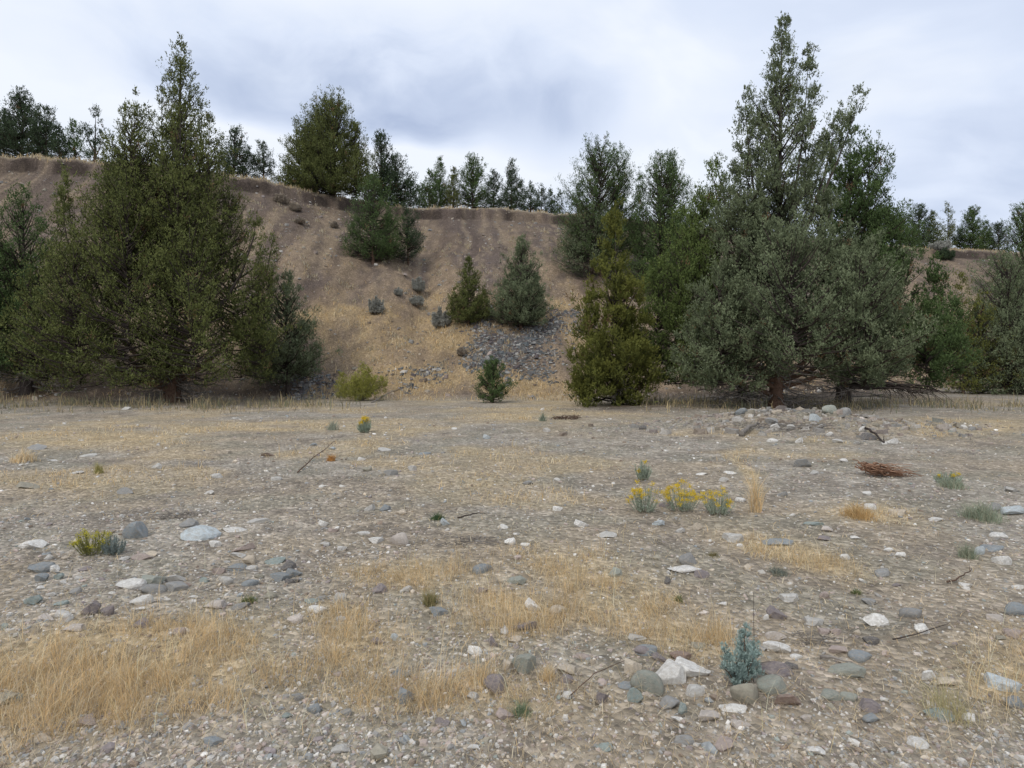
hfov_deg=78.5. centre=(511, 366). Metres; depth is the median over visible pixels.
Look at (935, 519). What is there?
rock
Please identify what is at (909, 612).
rock
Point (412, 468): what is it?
stone
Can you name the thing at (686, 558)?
rock
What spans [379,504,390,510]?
stone
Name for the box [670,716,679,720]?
stone
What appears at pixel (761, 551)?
dry grass
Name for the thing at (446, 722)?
rock
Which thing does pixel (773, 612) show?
rock
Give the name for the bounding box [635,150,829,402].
juniper tree
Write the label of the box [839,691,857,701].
rock
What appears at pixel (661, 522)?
rock
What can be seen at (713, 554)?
green weed
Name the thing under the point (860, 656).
rock
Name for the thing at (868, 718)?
rock
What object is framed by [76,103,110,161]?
juniper tree
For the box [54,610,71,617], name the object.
rock
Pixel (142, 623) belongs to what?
rock
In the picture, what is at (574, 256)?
juniper tree
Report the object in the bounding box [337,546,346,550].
stone
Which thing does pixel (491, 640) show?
stone
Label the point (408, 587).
stone
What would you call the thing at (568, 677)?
rock
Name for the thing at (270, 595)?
rock
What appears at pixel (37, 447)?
rock
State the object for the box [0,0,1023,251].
sky
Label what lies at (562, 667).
rock
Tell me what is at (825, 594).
stone
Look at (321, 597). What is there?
rock
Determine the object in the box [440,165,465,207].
juniper tree
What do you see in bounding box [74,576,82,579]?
stone
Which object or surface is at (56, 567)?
stone
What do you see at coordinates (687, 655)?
rock
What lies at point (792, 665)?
rock
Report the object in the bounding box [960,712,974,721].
rock
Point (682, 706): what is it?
stone
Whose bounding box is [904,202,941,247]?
juniper tree
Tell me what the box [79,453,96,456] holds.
rock
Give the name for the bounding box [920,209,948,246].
juniper tree
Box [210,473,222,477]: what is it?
rock
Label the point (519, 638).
rock
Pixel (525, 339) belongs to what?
scree
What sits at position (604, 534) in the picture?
rock
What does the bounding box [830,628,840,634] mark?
stone
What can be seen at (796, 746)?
rock
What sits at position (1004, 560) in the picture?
rock
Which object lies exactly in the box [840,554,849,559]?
stone
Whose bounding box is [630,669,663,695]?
rock
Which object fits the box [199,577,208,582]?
stone
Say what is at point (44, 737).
rock
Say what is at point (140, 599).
rock
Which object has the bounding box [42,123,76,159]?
juniper tree
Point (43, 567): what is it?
rock
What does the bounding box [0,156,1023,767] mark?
ground
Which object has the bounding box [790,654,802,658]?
rock
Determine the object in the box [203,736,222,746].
rock
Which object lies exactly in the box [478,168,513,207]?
juniper tree
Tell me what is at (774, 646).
rock
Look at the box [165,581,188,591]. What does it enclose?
rock
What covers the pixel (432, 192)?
juniper tree
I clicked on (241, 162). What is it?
juniper tree
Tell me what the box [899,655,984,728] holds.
grass tuft
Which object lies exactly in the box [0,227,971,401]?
slope grass
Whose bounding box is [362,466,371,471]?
stone
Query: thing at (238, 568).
stick
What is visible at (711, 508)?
flowering bush
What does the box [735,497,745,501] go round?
stone
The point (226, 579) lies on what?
rock
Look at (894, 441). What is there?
rock
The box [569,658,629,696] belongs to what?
stick
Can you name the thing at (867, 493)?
stone
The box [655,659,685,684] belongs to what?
rock
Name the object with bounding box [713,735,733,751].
rock
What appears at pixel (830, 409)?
rock
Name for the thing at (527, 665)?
rock
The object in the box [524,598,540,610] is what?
rock
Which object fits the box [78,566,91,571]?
rock
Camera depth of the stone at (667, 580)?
4.58 m
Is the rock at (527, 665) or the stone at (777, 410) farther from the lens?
the stone at (777, 410)
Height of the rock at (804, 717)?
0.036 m
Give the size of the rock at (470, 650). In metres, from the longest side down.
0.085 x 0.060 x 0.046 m
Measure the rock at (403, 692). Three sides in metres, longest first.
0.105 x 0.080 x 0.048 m
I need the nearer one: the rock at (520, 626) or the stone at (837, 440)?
the rock at (520, 626)
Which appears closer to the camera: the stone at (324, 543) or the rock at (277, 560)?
the rock at (277, 560)
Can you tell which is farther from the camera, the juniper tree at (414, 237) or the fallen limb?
the juniper tree at (414, 237)
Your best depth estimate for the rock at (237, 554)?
5.24 m
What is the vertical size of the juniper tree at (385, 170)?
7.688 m
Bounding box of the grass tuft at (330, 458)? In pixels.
[326,454,336,461]
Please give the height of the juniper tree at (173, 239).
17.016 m
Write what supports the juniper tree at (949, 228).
on the ground at (380, 280)
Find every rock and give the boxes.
[16,482,39,488]
[17,539,47,548]
[24,594,42,604]
[27,444,46,449]
[27,562,55,572]
[33,732,52,742]
[34,573,48,581]
[37,613,53,620]
[45,592,56,596]
[53,572,64,579]
[53,600,68,605]
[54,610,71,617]
[62,623,85,631]
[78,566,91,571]
[78,713,95,726]
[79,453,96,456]
[80,601,101,614]
[100,605,113,615]
[115,721,127,728]
[116,578,146,588]
[117,487,132,493]
[117,556,130,559]
[122,521,147,538]
[129,594,153,604]
[131,553,154,559]
[131,617,148,627]
[138,584,167,593]
[141,575,165,583]
[146,551,156,556]
[165,575,186,581]
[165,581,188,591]
[171,627,186,635]
[179,518,198,527]
[180,525,220,540]
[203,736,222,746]
[204,490,213,494]
[204,599,227,608]
[209,540,221,546]
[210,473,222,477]
[212,568,225,573]
[219,576,233,584]
[223,527,246,531]
[227,563,246,570]
[230,552,245,557]
[231,542,255,551]
[231,602,251,609]
[241,579,258,585]
[242,555,256,563]
[247,518,271,522]
[261,452,273,455]
[264,557,285,563]
[264,591,276,598]
[270,572,291,581]
[280,560,296,570]
[285,579,300,583]
[286,568,301,576]
[287,614,302,623]
[305,598,318,603]
[307,605,326,613]
[307,703,320,713]
[316,595,328,599]
[331,743,349,752]
[333,671,342,676]
[334,592,345,601]
[357,531,369,534]
[368,537,383,543]
[371,637,385,644]
[372,583,386,592]
[378,447,390,450]
[383,470,397,475]
[390,532,408,544]
[392,669,411,677]
[398,687,413,704]
[429,606,447,616]
[434,717,449,725]
[467,645,481,654]
[467,691,478,700]
[467,744,478,749]
[472,563,492,573]
[475,587,489,593]
[483,674,504,694]
[496,707,513,719]
[502,659,513,669]
[507,575,526,584]
[508,635,522,641]
[511,653,535,673]
[512,621,536,629]
[522,480,532,484]
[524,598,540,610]
[549,604,566,615]
[556,663,577,674]
[559,673,573,683]
[562,691,575,698]
[574,519,587,526]
[575,653,590,658]
[595,742,612,751]
[596,692,608,703]
[597,531,616,537]
[608,567,621,576]
[618,681,631,689]
[624,658,641,674]
[627,687,642,702]
[628,633,643,640]
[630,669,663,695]
[634,645,648,653]
[635,644,656,655]
[651,652,666,662]
[652,520,664,525]
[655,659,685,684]
[659,502,669,506]
[659,695,679,708]
[667,565,700,572]
[669,651,691,659]
[674,735,694,744]
[675,656,710,676]
[679,552,696,564]
[685,684,705,696]
[690,642,706,648]
[694,570,709,578]
[698,710,719,720]
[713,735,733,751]
[719,703,746,712]
[722,533,744,542]
[723,471,737,473]
[730,683,758,703]
[730,719,751,728]
[734,408,747,414]
[756,674,786,694]
[760,661,793,676]
[762,538,793,544]
[762,641,790,652]
[765,417,777,423]
[765,631,786,639]
[766,605,786,619]
[770,424,780,431]
[774,694,801,704]
[778,593,798,601]
[785,661,797,669]
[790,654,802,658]
[790,744,802,747]
[793,459,811,466]
[800,714,811,721]
[803,521,823,524]
[804,616,823,625]
[806,746,825,754]
[809,413,820,421]
[817,628,830,634]
[818,535,830,540]
[820,688,842,700]
[821,526,832,531]
[822,405,836,413]
[828,645,848,652]
[828,662,865,677]
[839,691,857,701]
[841,407,850,415]
[847,649,871,662]
[859,698,880,712]
[861,432,876,439]
[861,598,875,604]
[862,613,889,625]
[862,636,879,644]
[862,713,879,722]
[864,503,876,509]
[874,568,889,576]
[881,438,898,443]
[888,509,906,515]
[899,608,921,618]
[906,735,929,748]
[914,623,929,633]
[921,670,936,679]
[922,707,954,721]
[929,517,942,520]
[937,677,955,684]
[958,582,972,586]
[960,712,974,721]
[974,546,984,554]
[980,544,1003,551]
[983,672,1021,691]
[985,614,1003,621]
[989,502,1000,510]
[989,532,1008,538]
[991,556,1011,564]
[1000,505,1023,513]
[1002,628,1023,638]
[1004,486,1018,491]
[1004,602,1023,614]
[1005,695,1023,708]
[1011,585,1023,588]
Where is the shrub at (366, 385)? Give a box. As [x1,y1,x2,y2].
[333,360,389,400]
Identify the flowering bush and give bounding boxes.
[67,528,114,555]
[356,415,371,432]
[625,480,658,512]
[634,459,652,479]
[652,479,705,511]
[700,485,735,515]
[932,471,962,482]
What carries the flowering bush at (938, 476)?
on the ground at (380, 280)
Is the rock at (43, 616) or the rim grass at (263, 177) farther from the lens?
the rim grass at (263, 177)
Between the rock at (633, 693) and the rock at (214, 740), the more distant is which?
the rock at (633, 693)
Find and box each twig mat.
[148,510,217,519]
[428,534,504,547]
[551,414,580,419]
[727,421,850,429]
[785,630,862,646]
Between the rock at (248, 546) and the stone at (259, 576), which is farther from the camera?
the rock at (248, 546)
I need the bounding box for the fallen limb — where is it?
[851,378,950,402]
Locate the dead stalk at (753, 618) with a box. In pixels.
[753,593,753,681]
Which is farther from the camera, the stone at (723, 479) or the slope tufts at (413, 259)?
the slope tufts at (413, 259)
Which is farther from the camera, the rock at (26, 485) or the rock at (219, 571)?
the rock at (26, 485)
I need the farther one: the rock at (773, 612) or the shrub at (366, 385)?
the shrub at (366, 385)
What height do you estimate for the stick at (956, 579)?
0.072 m
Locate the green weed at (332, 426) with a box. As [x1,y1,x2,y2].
[325,417,338,430]
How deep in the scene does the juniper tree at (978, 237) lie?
87.44 m
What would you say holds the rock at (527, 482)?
on the ground at (380, 280)
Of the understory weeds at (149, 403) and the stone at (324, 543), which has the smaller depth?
the stone at (324, 543)
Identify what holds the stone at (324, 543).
on the ground at (380, 280)
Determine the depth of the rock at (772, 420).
15.22 m
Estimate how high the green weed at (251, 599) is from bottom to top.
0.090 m
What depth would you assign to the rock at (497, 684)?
3.09 m
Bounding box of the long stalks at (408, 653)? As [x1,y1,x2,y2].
[0,497,1023,767]
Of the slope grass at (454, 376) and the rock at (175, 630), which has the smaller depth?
the rock at (175, 630)
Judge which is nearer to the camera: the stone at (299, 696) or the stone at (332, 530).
the stone at (299, 696)
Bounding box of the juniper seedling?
[719,621,764,684]
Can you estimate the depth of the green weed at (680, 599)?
4.27 m
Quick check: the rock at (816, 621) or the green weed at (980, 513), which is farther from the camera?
the green weed at (980, 513)
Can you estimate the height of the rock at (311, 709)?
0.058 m
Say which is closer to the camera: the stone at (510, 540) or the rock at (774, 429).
the stone at (510, 540)
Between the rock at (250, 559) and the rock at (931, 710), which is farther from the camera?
the rock at (250, 559)
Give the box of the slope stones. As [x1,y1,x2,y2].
[0,163,1009,399]
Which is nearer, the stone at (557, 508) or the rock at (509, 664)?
the rock at (509, 664)
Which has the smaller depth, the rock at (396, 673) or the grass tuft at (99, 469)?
the rock at (396, 673)
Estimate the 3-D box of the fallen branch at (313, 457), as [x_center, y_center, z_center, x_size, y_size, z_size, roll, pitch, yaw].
[-3.267,1.476,10.628,0.170,0.148,3.079,0,0,-7]
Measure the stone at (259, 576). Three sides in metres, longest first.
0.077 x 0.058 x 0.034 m
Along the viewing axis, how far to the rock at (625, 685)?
3.14 m
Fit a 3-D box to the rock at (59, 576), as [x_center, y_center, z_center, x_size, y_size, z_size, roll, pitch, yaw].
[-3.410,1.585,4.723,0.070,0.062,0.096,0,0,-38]
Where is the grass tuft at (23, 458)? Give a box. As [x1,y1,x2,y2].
[3,445,40,463]
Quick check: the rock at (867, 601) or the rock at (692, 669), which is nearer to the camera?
the rock at (692, 669)
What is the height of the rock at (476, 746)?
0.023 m
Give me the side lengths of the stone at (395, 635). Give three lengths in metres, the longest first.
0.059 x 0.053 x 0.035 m
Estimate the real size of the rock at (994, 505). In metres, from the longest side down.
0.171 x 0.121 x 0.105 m
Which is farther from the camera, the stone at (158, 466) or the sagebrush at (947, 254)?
the sagebrush at (947, 254)
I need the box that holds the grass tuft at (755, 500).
[732,459,770,512]
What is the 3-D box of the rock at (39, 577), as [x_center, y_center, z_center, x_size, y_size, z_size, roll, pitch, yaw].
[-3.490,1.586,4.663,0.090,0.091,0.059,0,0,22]
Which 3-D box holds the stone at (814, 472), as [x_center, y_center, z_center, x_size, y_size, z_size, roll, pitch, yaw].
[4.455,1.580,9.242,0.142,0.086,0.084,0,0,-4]
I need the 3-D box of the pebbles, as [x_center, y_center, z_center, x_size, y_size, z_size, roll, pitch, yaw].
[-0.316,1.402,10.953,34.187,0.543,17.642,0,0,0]
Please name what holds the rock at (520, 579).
on the ground at (380, 280)
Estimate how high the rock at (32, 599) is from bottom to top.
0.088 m
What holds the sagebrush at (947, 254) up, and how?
on the ground at (380, 280)
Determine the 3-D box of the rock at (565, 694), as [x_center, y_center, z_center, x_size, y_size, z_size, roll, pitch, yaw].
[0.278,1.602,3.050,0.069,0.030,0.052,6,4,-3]
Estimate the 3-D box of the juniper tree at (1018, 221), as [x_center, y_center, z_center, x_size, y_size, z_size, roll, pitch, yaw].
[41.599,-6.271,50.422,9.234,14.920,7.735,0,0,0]
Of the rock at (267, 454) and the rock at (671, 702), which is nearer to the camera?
the rock at (671, 702)
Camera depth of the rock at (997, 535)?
5.96 m
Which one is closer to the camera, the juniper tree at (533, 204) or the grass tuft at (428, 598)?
the grass tuft at (428, 598)
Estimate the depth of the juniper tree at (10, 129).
52.24 m
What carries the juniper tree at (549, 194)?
on the ground at (380, 280)
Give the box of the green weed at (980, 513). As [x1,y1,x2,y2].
[950,497,1010,523]
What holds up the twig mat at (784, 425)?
on the ground at (380, 280)
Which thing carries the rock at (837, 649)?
on the ground at (380, 280)
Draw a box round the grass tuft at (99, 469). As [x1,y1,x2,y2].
[91,460,106,473]
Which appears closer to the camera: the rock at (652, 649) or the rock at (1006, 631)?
the rock at (652, 649)
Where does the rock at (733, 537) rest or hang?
on the ground at (380, 280)
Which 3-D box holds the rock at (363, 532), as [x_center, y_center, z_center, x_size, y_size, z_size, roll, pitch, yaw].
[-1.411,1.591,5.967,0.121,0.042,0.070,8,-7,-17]
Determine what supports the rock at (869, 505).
on the ground at (380, 280)
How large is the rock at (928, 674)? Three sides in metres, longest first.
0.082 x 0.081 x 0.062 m
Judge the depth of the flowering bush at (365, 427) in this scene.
14.90 m
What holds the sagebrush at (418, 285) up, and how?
on the ground at (380, 280)
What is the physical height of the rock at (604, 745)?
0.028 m
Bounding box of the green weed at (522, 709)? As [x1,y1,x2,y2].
[506,697,533,720]
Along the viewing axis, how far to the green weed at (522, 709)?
2.88 m
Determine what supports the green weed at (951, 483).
on the ground at (380, 280)
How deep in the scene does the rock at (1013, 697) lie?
2.98 m
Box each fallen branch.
[297,441,335,472]
[861,425,884,442]
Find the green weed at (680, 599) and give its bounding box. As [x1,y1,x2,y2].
[673,594,684,602]
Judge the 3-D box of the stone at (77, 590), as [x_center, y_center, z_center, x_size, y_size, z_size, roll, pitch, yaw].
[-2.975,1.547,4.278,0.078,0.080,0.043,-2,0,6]
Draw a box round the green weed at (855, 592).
[850,587,862,594]
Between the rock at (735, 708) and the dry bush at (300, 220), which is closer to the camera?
the rock at (735, 708)
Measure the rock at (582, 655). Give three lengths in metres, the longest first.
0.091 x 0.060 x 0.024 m
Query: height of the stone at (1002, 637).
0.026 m
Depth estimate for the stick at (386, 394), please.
30.13 m
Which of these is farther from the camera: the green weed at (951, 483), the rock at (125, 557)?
the green weed at (951, 483)
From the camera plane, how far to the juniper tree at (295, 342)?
31.18 m
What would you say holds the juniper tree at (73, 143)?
on the ground at (380, 280)
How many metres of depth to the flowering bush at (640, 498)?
6.83 m
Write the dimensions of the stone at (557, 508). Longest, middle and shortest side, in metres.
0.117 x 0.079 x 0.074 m
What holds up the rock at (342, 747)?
on the ground at (380, 280)
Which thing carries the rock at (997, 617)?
on the ground at (380, 280)
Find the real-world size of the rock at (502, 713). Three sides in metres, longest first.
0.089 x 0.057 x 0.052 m
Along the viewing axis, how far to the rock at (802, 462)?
9.82 m
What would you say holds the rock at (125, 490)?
on the ground at (380, 280)
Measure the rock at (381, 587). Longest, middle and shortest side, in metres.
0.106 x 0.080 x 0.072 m
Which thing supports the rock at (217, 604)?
on the ground at (380, 280)
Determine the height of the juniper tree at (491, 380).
2.331 m
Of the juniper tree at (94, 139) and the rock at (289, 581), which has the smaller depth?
the rock at (289, 581)
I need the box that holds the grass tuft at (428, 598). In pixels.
[418,587,440,608]
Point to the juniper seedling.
(737, 672)
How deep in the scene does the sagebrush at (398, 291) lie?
41.69 m
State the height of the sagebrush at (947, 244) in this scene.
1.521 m
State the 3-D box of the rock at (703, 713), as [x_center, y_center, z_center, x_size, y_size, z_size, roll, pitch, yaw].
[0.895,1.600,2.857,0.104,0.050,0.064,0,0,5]
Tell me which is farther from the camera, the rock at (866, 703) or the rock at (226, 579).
the rock at (226, 579)
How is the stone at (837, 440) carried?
on the ground at (380, 280)
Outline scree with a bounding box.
[268,299,583,399]
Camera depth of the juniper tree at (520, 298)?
38.13 m
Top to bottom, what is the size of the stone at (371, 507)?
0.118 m
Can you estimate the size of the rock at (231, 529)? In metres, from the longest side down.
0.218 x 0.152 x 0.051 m
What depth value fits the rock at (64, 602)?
4.04 m
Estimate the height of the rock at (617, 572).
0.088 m
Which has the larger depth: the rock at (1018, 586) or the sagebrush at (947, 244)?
the sagebrush at (947, 244)
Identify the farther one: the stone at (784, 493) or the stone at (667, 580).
the stone at (784, 493)
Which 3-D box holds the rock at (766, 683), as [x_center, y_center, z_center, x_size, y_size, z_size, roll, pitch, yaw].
[1.286,1.586,3.098,0.165,0.115,0.106,6,0,-1]
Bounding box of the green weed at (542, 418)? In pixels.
[539,412,547,420]
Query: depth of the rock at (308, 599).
4.21 m
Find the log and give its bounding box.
[738,420,759,435]
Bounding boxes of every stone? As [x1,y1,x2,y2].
[1,623,7,630]
[43,554,53,559]
[50,565,59,571]
[69,587,81,594]
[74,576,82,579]
[151,463,161,468]
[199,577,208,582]
[246,565,257,569]
[254,574,263,577]
[271,477,281,480]
[282,712,292,717]
[294,693,302,700]
[319,521,328,525]
[319,541,330,545]
[328,527,338,531]
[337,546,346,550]
[341,708,351,715]
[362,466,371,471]
[364,504,374,510]
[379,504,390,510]
[390,633,398,640]
[396,509,406,514]
[402,585,411,590]
[407,465,416,470]
[440,518,449,525]
[488,636,496,646]
[497,524,507,528]
[504,537,515,544]
[553,506,562,510]
[664,576,670,584]
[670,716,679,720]
[676,527,684,532]
[678,702,686,713]
[692,522,701,529]
[719,477,728,481]
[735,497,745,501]
[763,614,768,619]
[767,438,777,441]
[771,409,781,413]
[777,491,787,495]
[795,438,802,442]
[809,470,818,474]
[819,591,829,598]
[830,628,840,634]
[832,439,842,442]
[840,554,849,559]
[853,629,860,634]
[858,426,865,431]
[862,491,870,495]
[883,547,894,551]
[895,552,905,556]
[995,635,1005,639]
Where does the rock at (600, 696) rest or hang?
on the ground at (380, 280)
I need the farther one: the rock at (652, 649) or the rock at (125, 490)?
the rock at (125, 490)
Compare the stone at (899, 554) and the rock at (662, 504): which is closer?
the stone at (899, 554)
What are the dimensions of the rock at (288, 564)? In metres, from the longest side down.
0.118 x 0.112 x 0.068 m
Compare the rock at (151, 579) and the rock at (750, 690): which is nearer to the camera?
the rock at (750, 690)
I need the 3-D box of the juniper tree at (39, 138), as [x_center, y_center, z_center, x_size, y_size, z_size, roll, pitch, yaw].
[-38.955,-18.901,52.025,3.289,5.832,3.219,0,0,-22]
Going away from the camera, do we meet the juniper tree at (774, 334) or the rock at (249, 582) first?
the rock at (249, 582)
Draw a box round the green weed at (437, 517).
[430,509,445,520]
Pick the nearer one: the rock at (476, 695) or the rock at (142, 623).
the rock at (476, 695)
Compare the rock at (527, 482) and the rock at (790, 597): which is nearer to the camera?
the rock at (790, 597)
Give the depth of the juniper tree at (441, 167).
63.94 m
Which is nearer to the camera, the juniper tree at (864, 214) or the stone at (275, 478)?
the stone at (275, 478)
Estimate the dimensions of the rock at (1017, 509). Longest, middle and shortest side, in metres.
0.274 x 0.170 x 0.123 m
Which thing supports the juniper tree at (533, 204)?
on the ground at (380, 280)
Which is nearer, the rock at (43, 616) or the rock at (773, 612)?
the rock at (43, 616)
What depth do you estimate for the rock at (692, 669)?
3.26 m
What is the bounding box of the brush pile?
[852,459,921,476]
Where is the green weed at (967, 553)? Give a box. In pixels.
[951,537,981,559]
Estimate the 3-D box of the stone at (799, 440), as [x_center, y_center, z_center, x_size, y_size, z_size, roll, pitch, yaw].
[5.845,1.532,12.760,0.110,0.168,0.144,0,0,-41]
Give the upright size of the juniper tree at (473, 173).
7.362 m
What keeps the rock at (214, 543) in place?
on the ground at (380, 280)
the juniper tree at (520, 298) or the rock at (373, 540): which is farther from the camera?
the juniper tree at (520, 298)
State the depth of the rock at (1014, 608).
4.05 m
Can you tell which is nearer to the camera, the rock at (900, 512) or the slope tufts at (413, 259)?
the rock at (900, 512)
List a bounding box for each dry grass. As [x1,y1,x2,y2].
[0,406,1020,569]
[0,534,1023,767]
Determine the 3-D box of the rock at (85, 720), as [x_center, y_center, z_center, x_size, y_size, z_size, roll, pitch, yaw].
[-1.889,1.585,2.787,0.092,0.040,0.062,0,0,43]
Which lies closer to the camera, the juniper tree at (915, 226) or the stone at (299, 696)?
the stone at (299, 696)
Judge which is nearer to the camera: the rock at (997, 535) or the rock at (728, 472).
the rock at (997, 535)
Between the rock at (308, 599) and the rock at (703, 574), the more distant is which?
the rock at (703, 574)
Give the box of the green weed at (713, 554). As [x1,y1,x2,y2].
[706,551,720,557]
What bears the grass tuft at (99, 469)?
on the ground at (380, 280)
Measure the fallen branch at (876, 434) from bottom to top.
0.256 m
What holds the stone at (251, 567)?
on the ground at (380, 280)
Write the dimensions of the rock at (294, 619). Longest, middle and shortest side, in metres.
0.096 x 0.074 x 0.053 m
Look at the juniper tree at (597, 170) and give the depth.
46.56 m
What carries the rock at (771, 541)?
on the ground at (380, 280)
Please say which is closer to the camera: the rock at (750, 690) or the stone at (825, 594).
the rock at (750, 690)
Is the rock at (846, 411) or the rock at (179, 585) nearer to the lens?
the rock at (179, 585)
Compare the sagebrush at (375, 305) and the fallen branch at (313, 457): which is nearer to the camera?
the fallen branch at (313, 457)
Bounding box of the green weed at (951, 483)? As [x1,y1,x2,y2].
[936,474,970,489]
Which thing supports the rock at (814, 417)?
on the ground at (380, 280)
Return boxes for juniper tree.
[0,31,301,402]
[0,85,59,157]
[0,181,90,397]
[16,103,57,157]
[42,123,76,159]
[55,118,91,161]
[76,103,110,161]
[206,123,260,177]
[236,268,344,395]
[248,138,279,181]
[267,84,382,198]
[337,166,412,263]
[360,129,421,207]
[386,199,429,264]
[411,182,427,208]
[415,168,444,208]
[424,155,452,207]
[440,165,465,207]
[445,255,497,325]
[451,152,494,208]
[472,355,519,402]
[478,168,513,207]
[486,232,559,329]
[496,157,529,210]
[520,180,542,212]
[533,183,551,212]
[542,131,647,276]
[543,187,560,213]
[545,193,629,282]
[551,189,566,213]
[561,193,668,407]
[606,148,699,296]
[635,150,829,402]
[663,10,942,409]
[785,121,988,402]
[888,209,935,247]
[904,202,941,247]
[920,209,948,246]
[937,270,1023,393]
[940,201,958,247]
[949,204,996,249]
[949,224,973,248]
[951,242,1023,395]
[966,201,1023,332]
[983,221,1016,250]
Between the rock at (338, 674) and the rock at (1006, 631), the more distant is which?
the rock at (1006, 631)
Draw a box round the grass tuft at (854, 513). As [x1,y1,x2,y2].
[835,499,880,521]
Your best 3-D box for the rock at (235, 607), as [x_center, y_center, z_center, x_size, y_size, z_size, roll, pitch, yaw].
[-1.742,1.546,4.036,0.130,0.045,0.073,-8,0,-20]
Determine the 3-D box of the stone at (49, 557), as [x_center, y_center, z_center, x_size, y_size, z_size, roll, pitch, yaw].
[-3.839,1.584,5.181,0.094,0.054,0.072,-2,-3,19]
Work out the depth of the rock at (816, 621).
3.92 m
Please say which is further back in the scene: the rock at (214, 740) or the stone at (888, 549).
the stone at (888, 549)
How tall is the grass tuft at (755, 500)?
0.712 m
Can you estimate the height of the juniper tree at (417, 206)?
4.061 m
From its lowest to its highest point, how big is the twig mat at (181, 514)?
0.074 m
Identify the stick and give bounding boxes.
[210,565,272,572]
[371,385,408,402]
[457,512,487,517]
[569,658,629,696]
[819,655,852,662]
[892,624,946,639]
[946,564,971,582]
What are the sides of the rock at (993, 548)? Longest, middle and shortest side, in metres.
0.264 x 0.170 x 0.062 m
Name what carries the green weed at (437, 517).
on the ground at (380, 280)
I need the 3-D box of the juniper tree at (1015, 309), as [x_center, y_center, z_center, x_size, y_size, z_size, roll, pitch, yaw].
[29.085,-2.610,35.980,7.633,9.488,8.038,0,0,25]
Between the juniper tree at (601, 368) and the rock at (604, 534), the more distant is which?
the juniper tree at (601, 368)
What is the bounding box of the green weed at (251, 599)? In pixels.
[239,591,258,604]
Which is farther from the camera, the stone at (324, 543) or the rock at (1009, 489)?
the rock at (1009, 489)
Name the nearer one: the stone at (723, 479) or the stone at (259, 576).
the stone at (259, 576)
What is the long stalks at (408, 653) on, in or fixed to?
on the ground at (380, 280)
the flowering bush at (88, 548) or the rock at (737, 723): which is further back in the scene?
the flowering bush at (88, 548)
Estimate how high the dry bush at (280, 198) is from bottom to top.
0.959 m
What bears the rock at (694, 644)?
on the ground at (380, 280)
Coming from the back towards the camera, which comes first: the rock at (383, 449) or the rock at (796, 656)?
the rock at (383, 449)
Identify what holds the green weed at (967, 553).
on the ground at (380, 280)
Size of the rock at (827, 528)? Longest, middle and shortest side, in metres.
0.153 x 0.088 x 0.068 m
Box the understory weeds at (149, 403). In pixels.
[0,390,1023,414]
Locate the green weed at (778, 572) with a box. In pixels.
[767,563,791,576]
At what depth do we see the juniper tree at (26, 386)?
29.08 m
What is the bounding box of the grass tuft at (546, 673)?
[534,658,558,683]
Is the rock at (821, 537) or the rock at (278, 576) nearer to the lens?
the rock at (278, 576)
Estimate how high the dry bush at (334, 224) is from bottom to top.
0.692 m
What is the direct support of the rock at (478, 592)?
on the ground at (380, 280)
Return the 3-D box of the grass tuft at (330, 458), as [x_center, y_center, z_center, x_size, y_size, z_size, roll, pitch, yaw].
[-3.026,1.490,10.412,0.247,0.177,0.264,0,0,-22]
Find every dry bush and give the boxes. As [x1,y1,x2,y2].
[272,193,290,204]
[289,202,302,211]
[294,216,305,223]
[330,220,338,227]
[457,347,466,355]
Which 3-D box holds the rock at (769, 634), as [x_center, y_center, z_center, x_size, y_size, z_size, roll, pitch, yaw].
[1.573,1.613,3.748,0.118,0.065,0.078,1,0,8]
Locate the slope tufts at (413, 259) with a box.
[242,190,640,373]
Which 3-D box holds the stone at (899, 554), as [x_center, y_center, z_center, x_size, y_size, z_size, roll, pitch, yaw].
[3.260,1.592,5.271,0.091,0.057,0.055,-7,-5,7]
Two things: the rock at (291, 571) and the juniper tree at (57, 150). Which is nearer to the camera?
the rock at (291, 571)
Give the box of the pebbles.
[0,408,1023,767]
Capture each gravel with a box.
[0,405,1022,476]
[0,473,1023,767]
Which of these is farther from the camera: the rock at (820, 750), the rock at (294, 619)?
the rock at (294, 619)
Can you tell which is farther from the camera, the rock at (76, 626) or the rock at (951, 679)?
the rock at (76, 626)
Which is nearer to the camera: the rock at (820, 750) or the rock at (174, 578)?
the rock at (820, 750)
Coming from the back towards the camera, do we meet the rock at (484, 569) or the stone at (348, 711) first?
the rock at (484, 569)
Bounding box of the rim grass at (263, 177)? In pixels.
[2,153,1023,252]
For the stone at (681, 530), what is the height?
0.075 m
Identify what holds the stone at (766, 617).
on the ground at (380, 280)
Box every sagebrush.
[100,535,127,555]
[368,295,384,313]
[394,287,402,295]
[409,295,424,305]
[411,276,425,291]
[431,306,451,327]
[928,238,951,250]
[935,247,955,259]
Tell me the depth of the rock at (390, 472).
8.90 m
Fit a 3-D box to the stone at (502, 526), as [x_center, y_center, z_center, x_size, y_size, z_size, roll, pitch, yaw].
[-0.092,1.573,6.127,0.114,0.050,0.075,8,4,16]
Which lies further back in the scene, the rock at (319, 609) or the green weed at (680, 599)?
the green weed at (680, 599)
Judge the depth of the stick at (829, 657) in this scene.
3.43 m

